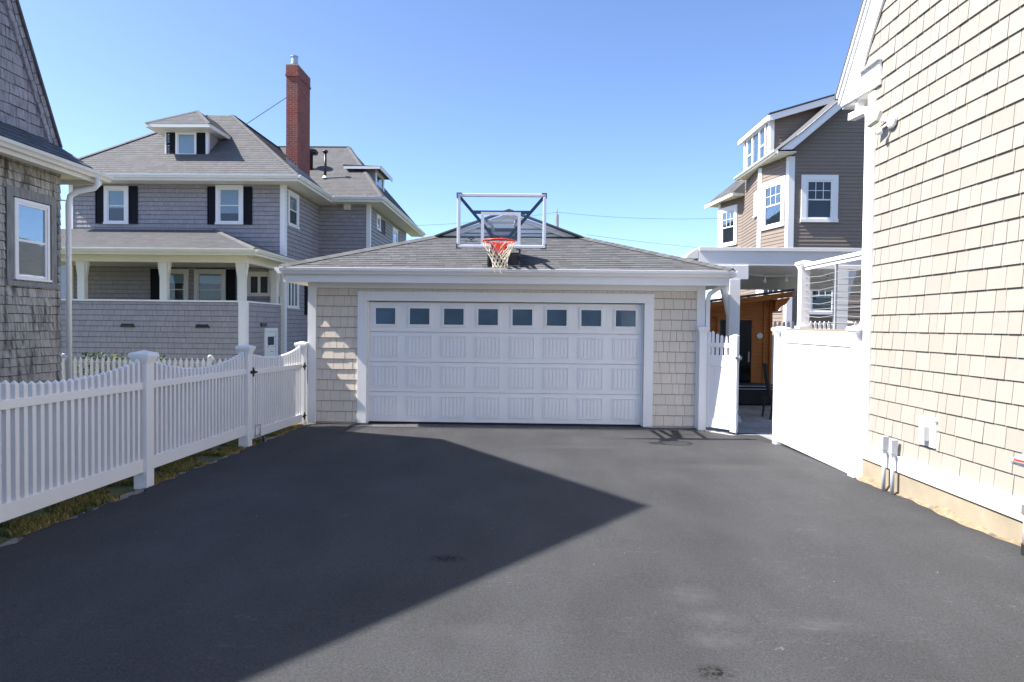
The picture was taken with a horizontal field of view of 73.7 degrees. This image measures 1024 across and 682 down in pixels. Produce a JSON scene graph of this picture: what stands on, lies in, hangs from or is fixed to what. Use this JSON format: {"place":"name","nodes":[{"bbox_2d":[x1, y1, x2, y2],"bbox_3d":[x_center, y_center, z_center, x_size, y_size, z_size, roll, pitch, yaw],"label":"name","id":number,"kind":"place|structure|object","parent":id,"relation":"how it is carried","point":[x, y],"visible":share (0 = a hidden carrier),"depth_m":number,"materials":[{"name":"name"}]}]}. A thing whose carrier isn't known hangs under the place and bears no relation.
{"place":"outdoors","nodes":[
{"label":"outdoors","id":0,"kind":"place"},
{"bbox_2d":[0,0,112,383],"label":"weathered house","id":1,"kind":"structure","parent":0,"point":[39,165],"depth_m":10.15,"materials":[{"name":"grey wood"}]},
{"bbox_2d":[13,197,51,281],"bbox_3d":[-7.147,-1.487,10.179,0.060,1.175,0.750,1,1,1],"label":"window","id":2,"kind":"structure","parent":1,"relation":"in","point":[31,220],"depth_m":10.18,"materials":[{"name":"white plastic"}]},
{"bbox_2d":[60,266,65,298],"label":"distant house","id":3,"kind":"structure","parent":0,"point":[63,282],"depth_m":45.54,"materials":[{"name":"grey"}]},
{"bbox_2d":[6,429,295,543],"bbox_3d":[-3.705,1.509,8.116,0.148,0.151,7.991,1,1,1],"label":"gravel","id":4,"kind":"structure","parent":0,"point":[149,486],"depth_m":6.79,"materials":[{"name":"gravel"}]},
{"bbox_2d":[0,369,808,544],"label":"ground","id":5,"kind":"structure","parent":0,"point":[121,490],"depth_m":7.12,"materials":[{"name":"brown plant"}]},
{"bbox_2d":[73,352,110,377],"bbox_3d":[-10.044,0.786,16.345,0.892,1.059,0.820,1,1,1],"label":"shrub","id":6,"kind":"object","parent":5,"relation":"on","point":[93,354],"visible":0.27,"depth_m":16.29,"materials":[{"name":"green plant"}]},
{"bbox_2d":[106,353,128,369],"bbox_3d":[-9.374,0.800,16.233,0.645,1.048,0.720,1,1,1],"label":"shrub","id":7,"kind":"object","parent":5,"relation":"on","point":[116,359],"visible":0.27,"depth_m":16.14,"materials":[{"name":"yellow plant"}]},
{"bbox_2d":[61,353,225,380],"bbox_3d":[-7.516,0.831,15.183,5.232,1.070,0.110,1,1,1],"label":"back fence","id":8,"kind":"object","parent":5,"relation":"on","point":[211,360],"visible":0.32,"depth_m":15.17,"materials":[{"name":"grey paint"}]},
{"bbox_2d":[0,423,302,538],"bbox_3d":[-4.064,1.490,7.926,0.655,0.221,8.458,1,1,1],"label":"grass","id":9,"kind":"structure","parent":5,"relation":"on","point":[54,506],"depth_m":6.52,"materials":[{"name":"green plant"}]},
{"bbox_2d":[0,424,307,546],"bbox_3d":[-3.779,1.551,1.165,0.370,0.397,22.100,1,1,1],"label":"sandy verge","id":10,"kind":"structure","parent":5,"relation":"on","point":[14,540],"depth_m":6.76,"materials":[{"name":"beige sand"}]},
{"bbox_2d":[0,341,308,522],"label":"picket fence","id":11,"kind":"object","parent":5,"relation":"on","point":[141,415],"visible":0.95,"depth_m":6.59,"materials":[{"name":"white plastic"}]},
{"bbox_2d":[250,346,306,441],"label":"picket gate","id":12,"kind":"structure","parent":11,"relation":"attached to","point":[276,393],"depth_m":10.78,"materials":[{"name":"white plastic"}]},
{"bbox_2d":[60,55,425,379],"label":"grey house","id":13,"kind":"structure","parent":5,"relation":"on","point":[191,230],"depth_m":23.62,"materials":[{"name":"grey wood"}]},
{"bbox_2d":[103,186,128,223],"bbox_3d":[-13.717,-4.710,23.654,0.890,1.320,0.065,1,1,1],"label":"window","id":14,"kind":"structure","parent":13,"relation":"in","point":[116,198],"depth_m":23.67,"materials":[{"name":"grey wood"}]},
{"bbox_2d":[170,269,188,299],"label":"window","id":15,"kind":"structure","parent":13,"relation":"in","point":[179,278],"depth_m":23.69,"materials":[{"name":"grey"}]},
{"bbox_2d":[194,269,225,299],"bbox_3d":[-10.468,-1.800,23.654,1.130,1.370,0.065,1,1,1],"label":"window","id":16,"kind":"structure","parent":13,"relation":"in","point":[209,284],"depth_m":23.67,"materials":[{"name":"grey"}]},
{"bbox_2d":[215,185,243,224],"bbox_3d":[-9.758,-4.706,23.572,0.990,1.360,0.065,1,1,1],"label":"window","id":17,"kind":"structure","parent":13,"relation":"in","point":[229,202],"depth_m":23.58,"materials":[{"name":"grey wood"}]},
{"bbox_2d":[247,272,281,296],"bbox_3d":[-8.582,-1.969,23.611,1.300,0.850,0.065,1,1,1],"label":"window","id":18,"kind":"structure","parent":13,"relation":"in","point":[258,283],"depth_m":23.62,"materials":[{"name":"grey"}]},
{"bbox_2d":[264,328,277,356],"bbox_3d":[-8.018,0.524,22.705,0.050,1.920,1.130,1,1,1],"label":"side door","id":19,"kind":"structure","parent":13,"relation":"in","point":[269,339],"depth_m":22.67,"materials":[{"name":"grey"}]},
{"bbox_2d":[287,189,299,229],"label":"window","id":20,"kind":"structure","parent":13,"relation":"in","point":[293,198],"depth_m":24.40,"materials":[{"name":"grey wood"}]},
{"bbox_2d":[287,282,299,308],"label":"window","id":21,"kind":"structure","parent":13,"relation":"in","point":[292,289],"depth_m":24.46,"materials":[{"name":"grey"}]},
{"bbox_2d":[376,214,380,231],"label":"window","id":22,"kind":"structure","parent":13,"relation":"in","point":[378,216],"depth_m":28.96,"materials":[{"name":"grey"}]},
{"bbox_2d":[392,227,397,242],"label":"window","id":23,"kind":"structure","parent":13,"relation":"in","point":[395,232],"depth_m":32.58,"materials":[{"name":"grey glass"}]},
{"bbox_2d":[308,423,702,430],"bbox_3d":[-0.150,1.528,12.044,6.920,0.037,0.396,1,1,1],"label":"paver strip","id":24,"kind":"object","parent":5,"relation":"on","point":[505,426],"visible":0.66,"depth_m":12.04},
{"bbox_2d":[274,209,738,427],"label":"garage","id":25,"kind":"structure","parent":5,"relation":"on","point":[567,328],"depth_m":12.16,"materials":[{"name":"beige wood"}]},
{"bbox_2d":[456,192,546,272],"bbox_3d":[-0.146,-1.639,11.144,1.371,1.255,2.753,1,1,1],"label":"basketball hoop","id":26,"kind":"object","parent":25,"relation":"attached to","point":[498,256],"visible":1,"depth_m":10.38,"materials":[{"name":"clear plastic"}]},
{"bbox_2d":[369,302,641,424],"bbox_3d":[-0.129,0.394,12.221,4.890,2.146,0.074,1,1,1],"label":"garage door","id":27,"kind":"structure","parent":25,"relation":"in","point":[506,380],"depth_m":12.20,"materials":[{"name":"paint"}]},
{"bbox_2d":[696,325,741,432],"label":"garden gate","id":28,"kind":"structure","parent":25,"relation":"attached to","point":[717,387],"depth_m":11.70,"materials":[{"name":"white plastic"}]},
{"bbox_2d":[303,425,769,441],"bbox_3d":[0.281,1.532,11.715,7.748,0.066,1.091,1,1,9],"label":"channel drain","id":29,"kind":"object","parent":5,"relation":"on","point":[542,429],"visible":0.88,"depth_m":11.78,"materials":[{"name":"grey plastic"}]},
{"bbox_2d":[555,209,558,226],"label":"utility pole","id":30,"kind":"object","parent":5,"relation":"on","point":[557,220],"visible":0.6,"depth_m":59.59,"materials":[{"name":"white wood"}]},
{"bbox_2d":[559,212,716,218],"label":"power line","id":31,"kind":"object","parent":30,"relation":"attached to","point":[643,218],"visible":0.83,"depth_m":59.57,"materials":[{"name":"grey"}]},
{"bbox_2d":[704,94,864,334],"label":"taupe house","id":32,"kind":"structure","parent":5,"relation":"on","point":[798,182],"depth_m":19.76,"materials":[{"name":"grey"}]},
{"bbox_2d":[718,204,737,246],"bbox_3d":[7.776,-4.126,24.576,0.065,1.420,1.070,0,1,-17],"label":"window","id":33,"kind":"structure","parent":32,"relation":"in","point":[728,215],"depth_m":24.60,"materials":[{"name":"white"}]},
{"bbox_2d":[753,191,757,217],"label":"window","id":34,"kind":"structure","parent":32,"relation":"in","point":[756,193],"depth_m":21.63,"materials":[{"name":"white wood"}]},
{"bbox_2d":[760,290,781,310],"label":"window","id":35,"kind":"structure","parent":32,"relation":"in","point":[761,291],"depth_m":20.64,"materials":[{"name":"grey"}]},
{"bbox_2d":[760,175,785,230],"bbox_3d":[7.827,-4.109,20.494,0.065,1.460,1.230,0,1,-12],"label":"window","id":36,"kind":"structure","parent":32,"relation":"in","point":[773,192],"depth_m":20.50,"materials":[{"name":"white wood"}]},
{"bbox_2d":[800,175,838,221],"bbox_3d":[8.876,-4.110,19.697,1.080,1.360,0.065,1,1,1],"label":"window","id":37,"kind":"structure","parent":32,"relation":"in","point":[819,193],"depth_m":19.71,"materials":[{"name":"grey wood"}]},
{"bbox_2d":[810,290,832,314],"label":"window","id":38,"kind":"structure","parent":32,"relation":"in","point":[817,293],"depth_m":19.79,"materials":[{"name":"grey"}]},
{"bbox_2d":[834,0,1023,546],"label":"beige house","id":39,"kind":"structure","parent":5,"relation":"on","point":[942,301],"depth_m":6.32,"materials":[{"name":"beige wood"}]},
{"bbox_2d":[867,110,896,134],"bbox_3d":[3.969,-2.346,7.320,0.115,0.261,0.362,0,1,-20],"label":"security light","id":40,"kind":"object","parent":39,"relation":"attached to","point":[890,120],"visible":1,"depth_m":7.31,"materials":[{"name":"white plastic"}]},
{"bbox_2d":[880,436,888,490],"bbox_3d":[3.936,1.304,7.222,0.067,0.604,0.056,1,1,1],"label":"conduit","id":41,"kind":"object","parent":39,"relation":"attached to","point":[884,444],"visible":0.94,"depth_m":7.21,"materials":[{"name":"grey plastic"}]},
{"bbox_2d":[889,439,897,494],"bbox_3d":[3.933,1.312,7.052,0.067,0.590,0.056,1,1,1],"label":"conduit","id":42,"kind":"object","parent":39,"relation":"attached to","point":[893,447],"visible":0.96,"depth_m":7.04,"materials":[{"name":"grey plastic"}]},
{"bbox_2d":[917,416,937,448],"bbox_3d":[3.963,0.871,6.546,0.085,0.275,0.290,1,1,1],"label":"outlet box","id":43,"kind":"object","parent":39,"relation":"attached to","point":[928,433],"visible":1,"depth_m":6.50,"materials":[{"name":"white plastic"}]},
{"bbox_2d":[1010,453,1023,555],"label":"gas meter","id":44,"kind":"object","parent":39,"relation":"attached to","point":[1018,460],"visible":1,"depth_m":5.08,"materials":[{"name":"grey paint"}]},
{"bbox_2d":[19,0,861,301],"label":"sky","id":45,"kind":"structure","parent":0,"point":[634,110],"materials":[{"name":"blue"}]},
{"bbox_2d":[0,426,1023,681],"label":"driveway","id":46,"kind":"structure","parent":0,"point":[334,554],"depth_m":4.59,"materials":[{"name":"grey asphalt"}]},
{"bbox_2d":[771,324,862,477],"bbox_3d":[4.062,0.703,9.187,0.222,1.851,2.682,1,1,1],"label":"privacy fence","id":47,"kind":"object","parent":46,"relation":"on","point":[816,393],"visible":0.89,"depth_m":8.96,"materials":[{"name":"white plastic"}]},
{"bbox_2d":[592,235,697,247],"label":"power line","id":48,"kind":"object","parent":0,"point":[647,242],"visible":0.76,"depth_m":57.59,"materials":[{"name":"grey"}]},
{"bbox_2d":[705,404,772,439],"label":"patio","id":49,"kind":"structure","parent":0,"point":[752,420],"depth_m":12.88,"materials":[{"name":"grey concrete"}]},
{"bbox_2d":[705,289,794,383],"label":"cedar sauna","id":50,"kind":"structure","parent":49,"relation":"on","point":[755,331],"depth_m":16.85,"materials":[{"name":"wood"}]},
{"bbox_2d":[719,320,751,382],"bbox_3d":[5.503,0.372,16.877,0.800,1.780,0.009,1,1,1],"label":"glass door","id":51,"kind":"structure","parent":50,"relation":"in","point":[745,325],"depth_m":16.86,"materials":[{"name":"black glass"}]},
{"bbox_2d":[761,363,772,419],"bbox_3d":[5.274,0.991,13.488,0.772,1.104,0.730,1,1,1],"label":"patio chair","id":52,"kind":"object","parent":49,"relation":"on","point":[767,384],"visible":0.47,"depth_m":13.38,"materials":[{"name":"grey metal"}]},
{"bbox_2d":[695,247,861,421],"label":"patio roof","id":53,"kind":"structure","parent":49,"relation":"on","point":[777,262],"depth_m":12.88,"materials":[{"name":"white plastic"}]},
{"bbox_2d":[682,248,698,259],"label":"white gable roof","id":54,"kind":"structure","parent":53,"relation":"attached to","point":[693,254],"depth_m":12.90,"materials":[{"name":"plastic"}]},
{"bbox_2d":[748,273,830,282],"bbox_3d":[5.665,-1.291,13.725,2.929,0.296,0.093,0,1,-21],"label":"string light","id":55,"kind":"object","parent":53,"relation":"hanging from","point":[786,280],"visible":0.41,"depth_m":13.64,"materials":[{"name":"white"}]},
{"bbox_2d":[771,321,859,383],"bbox_3d":[8.594,0.477,17.651,4.731,2.000,0.221,1,1,1],"label":"picket fence","id":56,"kind":"object","parent":49,"relation":"on","point":[850,323],"visible":0.13,"depth_m":17.73,"materials":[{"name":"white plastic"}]},
{"bbox_2d":[738,383,772,404],"bbox_3d":[5.452,1.231,16.070,1.210,0.440,0.847,1,1,1],"label":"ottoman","id":57,"kind":"object","parent":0,"point":[751,393],"visible":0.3,"depth_m":15.67,"materials":[{"name":"black wicker"}]},
{"bbox_2d":[790,251,861,331],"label":"slatted screen","id":58,"kind":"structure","parent":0,"point":[804,267],"depth_m":9.96,"materials":[{"name":"beige wood"}]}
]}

